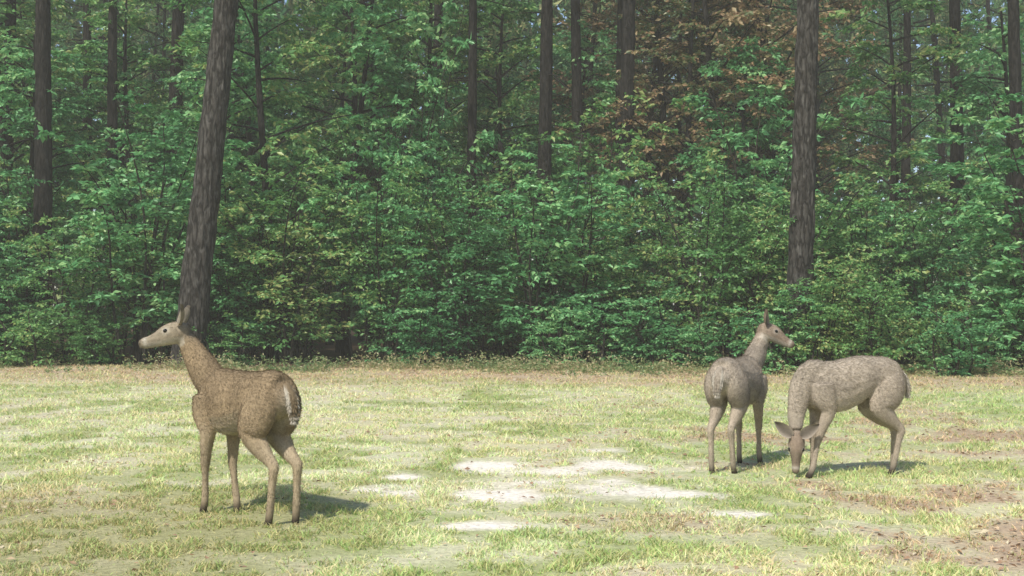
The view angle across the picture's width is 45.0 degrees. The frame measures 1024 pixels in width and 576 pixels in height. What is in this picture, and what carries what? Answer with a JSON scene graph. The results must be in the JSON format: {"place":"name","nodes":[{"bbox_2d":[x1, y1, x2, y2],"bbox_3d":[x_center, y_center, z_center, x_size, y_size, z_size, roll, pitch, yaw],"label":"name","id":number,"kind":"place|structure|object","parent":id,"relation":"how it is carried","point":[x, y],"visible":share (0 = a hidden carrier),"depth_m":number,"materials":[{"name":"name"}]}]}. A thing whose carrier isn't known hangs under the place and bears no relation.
{"place":"outdoors","nodes":[
{"label":"outdoors","id":0,"kind":"place"},
{"bbox_2d":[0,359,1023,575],"bbox_3d":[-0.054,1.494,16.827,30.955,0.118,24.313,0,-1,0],"label":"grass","id":1,"kind":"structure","parent":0,"point":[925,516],"depth_m":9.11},
{"bbox_2d":[0,306,1023,575],"bbox_3d":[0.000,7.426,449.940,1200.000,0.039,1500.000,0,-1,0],"label":"ground","id":2,"kind":"structure","parent":0,"point":[514,498],"depth_m":8.92,"materials":[{"name":"plant"}]},
{"bbox_2d":[0,224,58,351],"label":"shrub","id":3,"kind":"object","parent":2,"relation":"on","point":[5,308],"visible":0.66,"depth_m":27.98,"materials":[{"name":"green plant"}]},
{"bbox_2d":[18,0,53,358],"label":"pine tree","id":4,"kind":"object","parent":2,"relation":"on","point":[43,193],"visible":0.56,"depth_m":29.80,"materials":[{"name":"brown plant"}]},
{"bbox_2d":[0,303,86,366],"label":"shrub","id":5,"kind":"object","parent":2,"relation":"on","point":[26,345],"visible":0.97,"depth_m":26.14,"materials":[{"name":"green plant"}]},
{"bbox_2d":[0,134,94,355],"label":"shrub","id":6,"kind":"object","parent":2,"relation":"on","point":[29,183],"visible":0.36,"depth_m":29.98,"materials":[{"name":"green plant"}]},
{"bbox_2d":[0,3,102,243],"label":"hardwood tree","id":7,"kind":"object","parent":2,"relation":"on","point":[23,81],"visible":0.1,"depth_m":39.79,"materials":[{"name":"green plant"}]},
{"bbox_2d":[0,0,105,305],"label":"hardwood tree","id":8,"kind":"object","parent":2,"relation":"on","point":[28,4],"visible":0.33,"depth_m":33.76,"materials":[{"name":"green plant"}]},
{"bbox_2d":[0,16,106,249],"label":"hardwood tree","id":9,"kind":"object","parent":2,"relation":"on","point":[60,34],"visible":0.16,"depth_m":37.30,"materials":[{"name":"green plant"}]},
{"bbox_2d":[0,28,127,353],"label":"hardwood tree","id":10,"kind":"object","parent":2,"relation":"on","point":[22,55],"visible":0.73,"depth_m":31.12,"materials":[{"name":"green plant"}]},
{"bbox_2d":[0,199,161,364],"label":"shrub","id":11,"kind":"object","parent":2,"relation":"on","point":[78,295],"visible":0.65,"depth_m":27.32,"materials":[{"name":"green plant"}]},
{"bbox_2d":[69,0,105,334],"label":"pine tree","id":12,"kind":"object","parent":2,"relation":"on","point":[86,34],"visible":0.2,"depth_m":35.98,"materials":[{"name":"brown plant"}]},
{"bbox_2d":[42,313,145,365],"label":"shrub","id":13,"kind":"object","parent":2,"relation":"on","point":[96,356],"visible":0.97,"depth_m":26.40,"materials":[{"name":"green plant"}]},
{"bbox_2d":[32,0,182,311],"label":"pine tree","id":14,"kind":"object","parent":2,"relation":"on","point":[77,40],"visible":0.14,"depth_m":44.84,"materials":[{"name":"green plant"}]},
{"bbox_2d":[105,0,120,353],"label":"pine tree","id":15,"kind":"object","parent":2,"relation":"on","point":[112,113],"visible":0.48,"depth_m":33.07,"materials":[{"name":"brown plant"}]},
{"bbox_2d":[51,182,186,357],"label":"shrub","id":16,"kind":"object","parent":2,"relation":"on","point":[132,343],"visible":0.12,"depth_m":30.19,"materials":[{"name":"green plant"}]},
{"bbox_2d":[58,33,185,349],"bbox_3d":[-10.877,-2.627,35.581,4.279,8.849,5.245,0,-1,-23],"label":"hardwood tree","id":17,"kind":"object","parent":2,"relation":"on","point":[96,91],"visible":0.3,"depth_m":34.63,"materials":[{"name":"green plant"}]},
{"bbox_2d":[51,0,195,292],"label":"hardwood tree","id":18,"kind":"object","parent":2,"relation":"on","point":[133,20],"visible":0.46,"depth_m":33.80,"materials":[{"name":"green plant"}]},
{"bbox_2d":[35,90,254,363],"bbox_3d":[-8.340,-1.269,27.707,4.595,6.010,4.298,0,-1,-30],"label":"shrub","id":19,"kind":"object","parent":2,"relation":"on","point":[164,303],"visible":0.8,"depth_m":27.34,"materials":[{"name":"green plant"}]},
{"bbox_2d":[89,125,223,354],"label":"shrub","id":20,"kind":"object","parent":2,"relation":"on","point":[130,165],"visible":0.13,"depth_m":31.57,"materials":[{"name":"green plant"}]},
{"bbox_2d":[140,0,192,352],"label":"pine tree","id":21,"kind":"object","parent":2,"relation":"on","point":[177,27],"visible":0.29,"depth_m":34.08,"materials":[{"name":"brown plant"}]},
{"bbox_2d":[76,0,258,223],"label":"hardwood tree","id":22,"kind":"object","parent":2,"relation":"on","point":[164,10],"visible":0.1,"depth_m":42.85,"materials":[{"name":"green plant"}]},
{"bbox_2d":[135,78,260,304],"bbox_3d":[-8.108,-2.082,33.889,4.569,7.709,3.728,0,-1,-10],"label":"hardwood tree","id":23,"kind":"object","parent":2,"relation":"on","point":[189,98],"visible":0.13,"depth_m":33.79,"materials":[{"name":"green plant"}]},
{"bbox_2d":[168,0,238,364],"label":"pine tree","id":24,"kind":"object","parent":2,"relation":"on","point":[196,274],"visible":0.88,"depth_m":25.72,"materials":[{"name":"brown plant"}]},
{"bbox_2d":[138,304,302,525],"bbox_3d":[-1.744,0.756,7.636,1.339,1.313,0.415,-1,-1,37],"label":"white tailed deer","id":25,"kind":"object","parent":2,"relation":"on","point":[258,413],"visible":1,"depth_m":7.42},
{"bbox_2d":[154,181,297,359],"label":"shrub","id":26,"kind":"object","parent":2,"relation":"on","point":[218,306],"visible":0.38,"depth_m":27.85,"materials":[{"name":"green plant"}]},
{"bbox_2d":[136,0,320,351],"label":"hardwood tree","id":27,"kind":"object","parent":2,"relation":"on","point":[249,80],"visible":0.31,"depth_m":31.39,"materials":[{"name":"green plant"}]},
{"bbox_2d":[191,320,265,365],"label":"shrub","id":28,"kind":"object","parent":2,"relation":"on","point":[220,344],"visible":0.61,"depth_m":26.10,"materials":[{"name":"green plant"}]},
{"bbox_2d":[158,0,328,344],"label":"hardwood tree","id":29,"kind":"object","parent":2,"relation":"on","point":[247,121],"visible":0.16,"depth_m":38.69,"materials":[{"name":"green plant"}]},
{"bbox_2d":[175,159,346,359],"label":"shrub","id":30,"kind":"object","parent":2,"relation":"on","point":[311,318],"visible":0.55,"depth_m":28.03,"materials":[{"name":"green plant"}]},
{"bbox_2d":[162,0,376,358],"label":"hardwood tree","id":31,"kind":"object","parent":2,"relation":"on","point":[307,131],"visible":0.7,"depth_m":29.31,"materials":[{"name":"green plant"}]},
{"bbox_2d":[189,0,360,267],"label":"hardwood tree","id":32,"kind":"object","parent":2,"relation":"on","point":[307,34],"visible":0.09,"depth_m":42.67,"materials":[{"name":"green plant"}]},
{"bbox_2d":[184,160,386,363],"bbox_3d":[-5.178,-0.517,27.826,4.847,4.512,4.898,0,-1,8],"label":"shrub","id":33,"kind":"object","parent":2,"relation":"on","point":[300,308],"visible":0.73,"depth_m":27.38,"materials":[{"name":"green plant"}]},
{"bbox_2d":[231,173,353,354],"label":"shrub","id":34,"kind":"object","parent":2,"relation":"on","point":[311,344],"visible":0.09,"depth_m":32.05,"materials":[{"name":"green plant"}]},
{"bbox_2d":[257,0,394,344],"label":"hardwood tree","id":35,"kind":"object","parent":2,"relation":"on","point":[314,54],"visible":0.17,"depth_m":39.68,"materials":[{"name":"green plant"}]},
{"bbox_2d":[235,0,444,352],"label":"hardwood tree","id":36,"kind":"object","parent":2,"relation":"on","point":[335,24],"visible":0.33,"depth_m":33.19,"materials":[{"name":"green plant"}]},
{"bbox_2d":[229,0,467,355],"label":"hardwood tree","id":37,"kind":"object","parent":2,"relation":"on","point":[388,76],"visible":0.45,"depth_m":31.13,"materials":[{"name":"green plant"}]},
{"bbox_2d":[293,103,437,361],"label":"shrub","id":38,"kind":"object","parent":2,"relation":"on","point":[311,206],"visible":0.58,"depth_m":27.92,"materials":[{"name":"green plant"}]},
{"bbox_2d":[284,0,450,340],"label":"hardwood tree","id":39,"kind":"object","parent":2,"relation":"on","point":[336,104],"visible":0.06,"depth_m":45.09,"materials":[{"name":"green plant"}]},
{"bbox_2d":[317,161,475,363],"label":"shrub","id":40,"kind":"object","parent":2,"relation":"on","point":[355,250],"visible":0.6,"depth_m":27.16,"materials":[{"name":"green plant"}]},
{"bbox_2d":[325,0,504,352],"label":"hardwood tree","id":41,"kind":"object","parent":2,"relation":"on","point":[417,98],"visible":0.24,"depth_m":32.90,"materials":[{"name":"green plant"}]},
{"bbox_2d":[357,293,474,367],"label":"shrub","id":42,"kind":"object","parent":2,"relation":"on","point":[419,345],"visible":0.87,"depth_m":25.80,"materials":[{"name":"green plant"}]},
{"bbox_2d":[338,0,502,355],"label":"tree","id":43,"kind":"object","parent":2,"relation":"on","point":[429,85],"visible":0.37,"depth_m":30.69,"materials":[{"name":"green plant"}]},
{"bbox_2d":[364,176,536,364],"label":"shrub","id":44,"kind":"object","parent":2,"relation":"on","point":[456,292],"visible":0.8,"depth_m":27.03,"materials":[{"name":"green plant"}]},
{"bbox_2d":[359,0,571,344],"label":"tree","id":45,"kind":"object","parent":2,"relation":"on","point":[492,31],"visible":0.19,"depth_m":39.91,"materials":[{"name":"green plant"}]},
{"bbox_2d":[403,176,550,361],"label":"shrub","id":46,"kind":"object","parent":2,"relation":"on","point":[490,351],"visible":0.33,"depth_m":28.12,"materials":[{"name":"green plant"}]},
{"bbox_2d":[447,0,517,355],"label":"pine tree","id":47,"kind":"object","parent":2,"relation":"on","point":[472,95],"visible":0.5,"depth_m":30.91,"materials":[{"name":"brown plant"}]},
{"bbox_2d":[408,0,572,221],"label":"hardwood tree","id":48,"kind":"object","parent":2,"relation":"on","point":[465,31],"visible":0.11,"depth_m":41.69,"materials":[{"name":"green plant"}]},
{"bbox_2d":[440,67,572,349],"bbox_3d":[0.123,-2.198,35.009,3.855,7.972,4.725,0,-1,25],"label":"hardwood tree","id":49,"kind":"object","parent":2,"relation":"on","point":[506,83],"visible":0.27,"depth_m":34.43,"materials":[{"name":"green plant"}]},
{"bbox_2d":[0,348,1023,378],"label":"weeds","id":50,"kind":"object","parent":2,"relation":"on","point":[516,365],"visible":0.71,"depth_m":24.20,"materials":[{"name":"green plant"}]},
{"bbox_2d":[0,361,1023,575],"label":"leaf litter","id":51,"kind":"object","parent":2,"relation":"on","point":[813,529],"visible":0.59,"depth_m":8.78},
{"bbox_2d":[1,0,1023,323],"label":"distant forest","id":52,"kind":"object","parent":2,"relation":"on","point":[559,4],"visible":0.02,"depth_m":82.69,"materials":[{"name":"plant"}]},
{"bbox_2d":[427,0,598,353],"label":"hardwood tree","id":53,"kind":"object","parent":2,"relation":"on","point":[524,46],"visible":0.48,"depth_m":33.13,"materials":[{"name":"green plant"}]},
{"bbox_2d":[521,0,586,357],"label":"pine tree","id":54,"kind":"object","parent":2,"relation":"on","point":[546,77],"visible":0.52,"depth_m":30.33,"materials":[{"name":"brown plant"}]},
{"bbox_2d":[461,144,648,362],"bbox_3d":[0.994,-0.691,26.638,4.087,4.824,4.132,0,-1,-10],"label":"shrub","id":55,"kind":"object","parent":2,"relation":"on","point":[539,244],"visible":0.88,"depth_m":26.34,"materials":[{"name":"green plant"}]},
{"bbox_2d":[509,298,608,365],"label":"shrub","id":56,"kind":"object","parent":2,"relation":"on","point":[542,329],"visible":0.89,"depth_m":25.50,"materials":[{"name":"green plant"}]},
{"bbox_2d":[431,88,698,360],"bbox_3d":[1.233,-1.435,28.948,5.147,6.385,5.380,0,-1,-29],"label":"shrub","id":57,"kind":"object","parent":2,"relation":"on","point":[594,139],"visible":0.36,"depth_m":28.82,"materials":[{"name":"green plant"}]},
{"bbox_2d":[571,0,603,350],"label":"pine tree","id":58,"kind":"object","parent":2,"relation":"on","point":[576,83],"visible":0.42,"depth_m":34.92,"materials":[{"name":"brown plant"}]},
{"bbox_2d":[508,19,670,349],"bbox_3d":[1.463,-2.941,35.983,4.589,9.490,5.625,-1,-1,40],"label":"hardwood tree","id":59,"kind":"object","parent":2,"relation":"on","point":[602,84],"visible":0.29,"depth_m":35.95,"materials":[{"name":"green plant"}]},
{"bbox_2d":[504,0,694,344],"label":"hardwood tree","id":60,"kind":"object","parent":2,"relation":"on","point":[602,15],"visible":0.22,"depth_m":39.92,"materials":[{"name":"green plant"}]},
{"bbox_2d":[540,221,692,362],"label":"shrub","id":61,"kind":"object","parent":2,"relation":"on","point":[608,274],"visible":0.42,"depth_m":27.31,"materials":[{"name":"green plant"}]},
{"bbox_2d":[557,280,702,366],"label":"shrub","id":62,"kind":"object","parent":2,"relation":"on","point":[639,349],"visible":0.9,"depth_m":25.12,"materials":[{"name":"green plant"}]},
{"bbox_2d":[602,0,657,345],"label":"pine tree","id":63,"kind":"object","parent":2,"relation":"on","point":[627,59],"visible":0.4,"depth_m":32.01,"materials":[{"name":"brown plant"}]},
{"bbox_2d":[568,156,691,356],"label":"shrub","id":64,"kind":"object","parent":2,"relation":"on","point":[648,235],"visible":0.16,"depth_m":31.02,"materials":[{"name":"green plant"}]},
{"bbox_2d":[537,0,731,343],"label":"hardwood tree","id":65,"kind":"object","parent":2,"relation":"on","point":[651,111],"visible":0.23,"depth_m":36.42,"materials":[{"name":"green plant"}]},
{"bbox_2d":[584,0,755,342],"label":"hardwood tree","id":66,"kind":"object","parent":2,"relation":"on","point":[679,176],"visible":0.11,"depth_m":42.28,"materials":[{"name":"green plant"}]},
{"bbox_2d":[552,0,793,346],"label":"hardwood tree","id":67,"kind":"object","parent":2,"relation":"on","point":[565,99],"visible":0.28,"depth_m":36.04,"materials":[{"name":"green plant"}]},
{"bbox_2d":[590,0,775,352],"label":"hardwood tree","id":68,"kind":"object","parent":2,"relation":"on","point":[652,94],"visible":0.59,"depth_m":33.16,"materials":[{"name":"green plant"}]},
{"bbox_2d":[644,310,742,369],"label":"shrub","id":69,"kind":"object","parent":2,"relation":"on","point":[693,336],"visible":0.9,"depth_m":24.42,"materials":[{"name":"green plant"}]},
{"bbox_2d":[607,0,786,344],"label":"hardwood tree","id":70,"kind":"object","parent":2,"relation":"on","point":[667,93],"visible":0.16,"depth_m":39.34,"materials":[{"name":"green plant"}]},
{"bbox_2d":[573,0,826,353],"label":"hardwood tree","id":71,"kind":"object","parent":2,"relation":"on","point":[674,54],"visible":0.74,"depth_m":31.67,"materials":[{"name":"green plant"}]},
{"bbox_2d":[614,155,786,362],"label":"shrub","id":72,"kind":"object","parent":2,"relation":"on","point":[704,191],"visible":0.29,"depth_m":27.76,"materials":[{"name":"green plant"}]},
{"bbox_2d":[622,147,842,357],"bbox_3d":[4.553,-0.584,26.116,4.094,4.598,3.881,0,-1,30],"label":"shrub","id":73,"kind":"object","parent":2,"relation":"on","point":[722,233],"visible":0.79,"depth_m":25.53,"materials":[{"name":"green plant"}]},
{"bbox_2d":[654,36,819,291],"bbox_3d":[5.504,-2.318,31.621,3.927,8.121,4.813,0,-1,28],"label":"hardwood tree","id":74,"kind":"object","parent":2,"relation":"on","point":[762,73],"visible":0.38,"depth_m":31.81,"materials":[{"name":"green plant"}]},
{"bbox_2d":[638,0,851,269],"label":"hardwood tree","id":75,"kind":"object","parent":2,"relation":"on","point":[782,43],"visible":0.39,"depth_m":33.37,"materials":[{"name":"green plant"}]},
{"bbox_2d":[703,309,794,473],"bbox_3d":[1.845,0.805,9.897,0.425,1.276,1.210,-1,-1,37],"label":"white tailed deer","id":76,"kind":"object","parent":2,"relation":"on","point":[739,385],"visible":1,"depth_m":9.58},
{"bbox_2d":[674,66,865,355],"bbox_3d":[6.184,-1.871,29.676,4.604,7.272,4.276,-1,-1,43],"label":"shrub","id":77,"kind":"object","parent":2,"relation":"on","point":[775,188],"visible":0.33,"depth_m":29.81,"materials":[{"name":"green plant"}]},
{"bbox_2d":[668,168,899,364],"bbox_3d":[5.740,-0.373,26.256,4.880,4.188,3.425,0,-1,-7],"label":"shrub","id":78,"kind":"object","parent":2,"relation":"on","point":[832,223],"visible":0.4,"depth_m":25.81,"materials":[{"name":"green plant"}]},
{"bbox_2d":[681,0,887,199],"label":"hardwood tree","id":79,"kind":"object","parent":2,"relation":"on","point":[849,5],"visible":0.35,"depth_m":35.36,"materials":[{"name":"green plant"}]},
{"bbox_2d":[724,283,853,374],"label":"shrub","id":80,"kind":"object","parent":2,"relation":"on","point":[795,337],"visible":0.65,"depth_m":23.09,"materials":[{"name":"green plant"}]},
{"bbox_2d":[722,174,894,351],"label":"shrub","id":81,"kind":"object","parent":2,"relation":"on","point":[766,201],"visible":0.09,"depth_m":27.33,"materials":[{"name":"green plant"}]},
{"bbox_2d":[779,0,841,370],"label":"pine tree","id":82,"kind":"object","parent":2,"relation":"on","point":[801,235],"visible":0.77,"depth_m":23.79,"materials":[{"name":"brown plant"}]},
{"bbox_2d":[751,250,882,370],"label":"shrub","id":83,"kind":"object","parent":2,"relation":"on","point":[831,340],"visible":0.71,"depth_m":22.85,"materials":[{"name":"green plant"}]},
{"bbox_2d":[729,0,929,258],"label":"hardwood tree","id":84,"kind":"object","parent":2,"relation":"on","point":[856,126],"visible":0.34,"depth_m":45.13,"materials":[{"name":"green plant"}]},
{"bbox_2d":[775,355,911,478],"bbox_3d":[2.532,0.974,9.418,1.189,0.926,0.362,0,-1,-16],"label":"white tailed deer","id":85,"kind":"object","parent":2,"relation":"on","point":[875,389],"visible":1,"depth_m":9.31},
{"bbox_2d":[797,238,929,360],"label":"shrub","id":86,"kind":"object","parent":2,"relation":"on","point":[870,325],"visible":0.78,"depth_m":22.88,"materials":[{"name":"green plant"}]},
{"bbox_2d":[774,172,953,358],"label":"shrub","id":87,"kind":"object","parent":2,"relation":"on","point":[855,242],"visible":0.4,"depth_m":26.35,"materials":[{"name":"green plant"}]},
{"bbox_2d":[782,0,983,313],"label":"hardwood tree","id":88,"kind":"object","parent":2,"relation":"on","point":[863,55],"visible":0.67,"depth_m":31.70,"materials":[{"name":"green plant"}]},
{"bbox_2d":[831,0,936,333],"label":"pine tree","id":89,"kind":"object","parent":2,"relation":"on","point":[872,131],"visible":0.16,"depth_m":55.68,"materials":[{"name":"green plant"}]},
{"bbox_2d":[828,86,978,335],"bbox_3d":[12.693,-2.265,40.102,3.987,8.246,4.888,0,-1,-6],"label":"hardwood tree","id":90,"kind":"object","parent":2,"relation":"on","point":[880,116],"visible":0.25,"depth_m":39.46,"materials":[{"name":"green plant"}]},
{"bbox_2d":[898,5,923,340],"bbox_3d":[11.483,-8.825,37.028,6.421,21.579,4.425,0,-1,-22],"label":"pine tree","id":91,"kind":"object","parent":2,"relation":"on","point":[906,163],"visible":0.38,"depth_m":36.91,"materials":[{"name":"brown plant"}]},
{"bbox_2d":[841,181,982,364],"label":"shrub","id":92,"kind":"object","parent":2,"relation":"on","point":[926,283],"visible":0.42,"depth_m":26.81,"materials":[{"name":"green plant"}]},
{"bbox_2d":[847,0,976,335],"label":"pine tree","id":93,"kind":"object","parent":2,"relation":"on","point":[900,47],"visible":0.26,"depth_m":47.52,"materials":[{"name":"green plant"}]},
{"bbox_2d":[819,157,1009,358],"bbox_3d":[9.458,-0.588,30.021,5.043,4.724,3.539,0,-1,28],"label":"shrub","id":94,"kind":"object","parent":2,"relation":"on","point":[950,204],"visible":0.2,"depth_m":29.67,"materials":[{"name":"green plant"}]},
{"bbox_2d":[860,0,1008,340],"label":"pine tree","id":95,"kind":"object","parent":2,"relation":"on","point":[936,73],"visible":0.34,"depth_m":43.30,"materials":[{"name":"green plant"}]},
{"bbox_2d":[897,302,983,370],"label":"shrub","id":96,"kind":"object","parent":2,"relation":"on","point":[929,348],"visible":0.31,"depth_m":24.36,"materials":[{"name":"green plant"}]},
{"bbox_2d":[911,0,982,317],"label":"pine tree","id":97,"kind":"object","parent":2,"relation":"on","point":[944,107],"visible":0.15,"depth_m":69.39,"materials":[{"name":"green plant"}]},
{"bbox_2d":[948,0,965,342],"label":"pine tree","id":98,"kind":"object","parent":2,"relation":"on","point":[956,152],"visible":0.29,"depth_m":32.81,"materials":[{"name":"brown plant"}]},
{"bbox_2d":[898,298,1023,376],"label":"shrub","id":99,"kind":"object","parent":2,"relation":"on","point":[957,356],"visible":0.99,"depth_m":22.52,"materials":[{"name":"green plant"}]},
{"bbox_2d":[909,92,1023,366],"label":"shrub","id":100,"kind":"object","parent":2,"relation":"on","point":[1005,262],"visible":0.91,"depth_m":24.08,"materials":[{"name":"green plant"}]},
{"bbox_2d":[910,11,1023,356],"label":"hardwood tree","id":101,"kind":"object","parent":2,"relation":"on","point":[1001,30],"visible":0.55,"depth_m":30.57,"materials":[{"name":"green plant"}]},
{"bbox_2d":[911,0,1023,333],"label":"pine tree","id":102,"kind":"object","parent":2,"relation":"on","point":[988,16],"visible":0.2,"depth_m":51.13,"materials":[{"name":"green plant"}]},
{"bbox_2d":[921,269,1023,369],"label":"shrub","id":103,"kind":"object","parent":2,"relation":"on","point":[1017,346],"visible":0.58,"depth_m":23.90,"materials":[{"name":"green plant"}]},
{"bbox_2d":[935,13,1023,253],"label":"hardwood tree","id":104,"kind":"object","parent":2,"relation":"on","point":[984,142],"visible":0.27,"depth_m":40.50,"materials":[{"name":"green plant"}]},
{"bbox_2d":[941,238,1023,361],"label":"shrub","id":105,"kind":"object","parent":2,"relation":"on","point":[969,279],"visible":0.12,"depth_m":26.96,"materials":[{"name":"green plant"}]},
{"bbox_2d":[991,0,1023,296],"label":"pine tree","id":106,"kind":"object","parent":2,"relation":"on","point":[1015,73],"visible":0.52,"depth_m":28.88,"materials":[{"name":"brown plant"}]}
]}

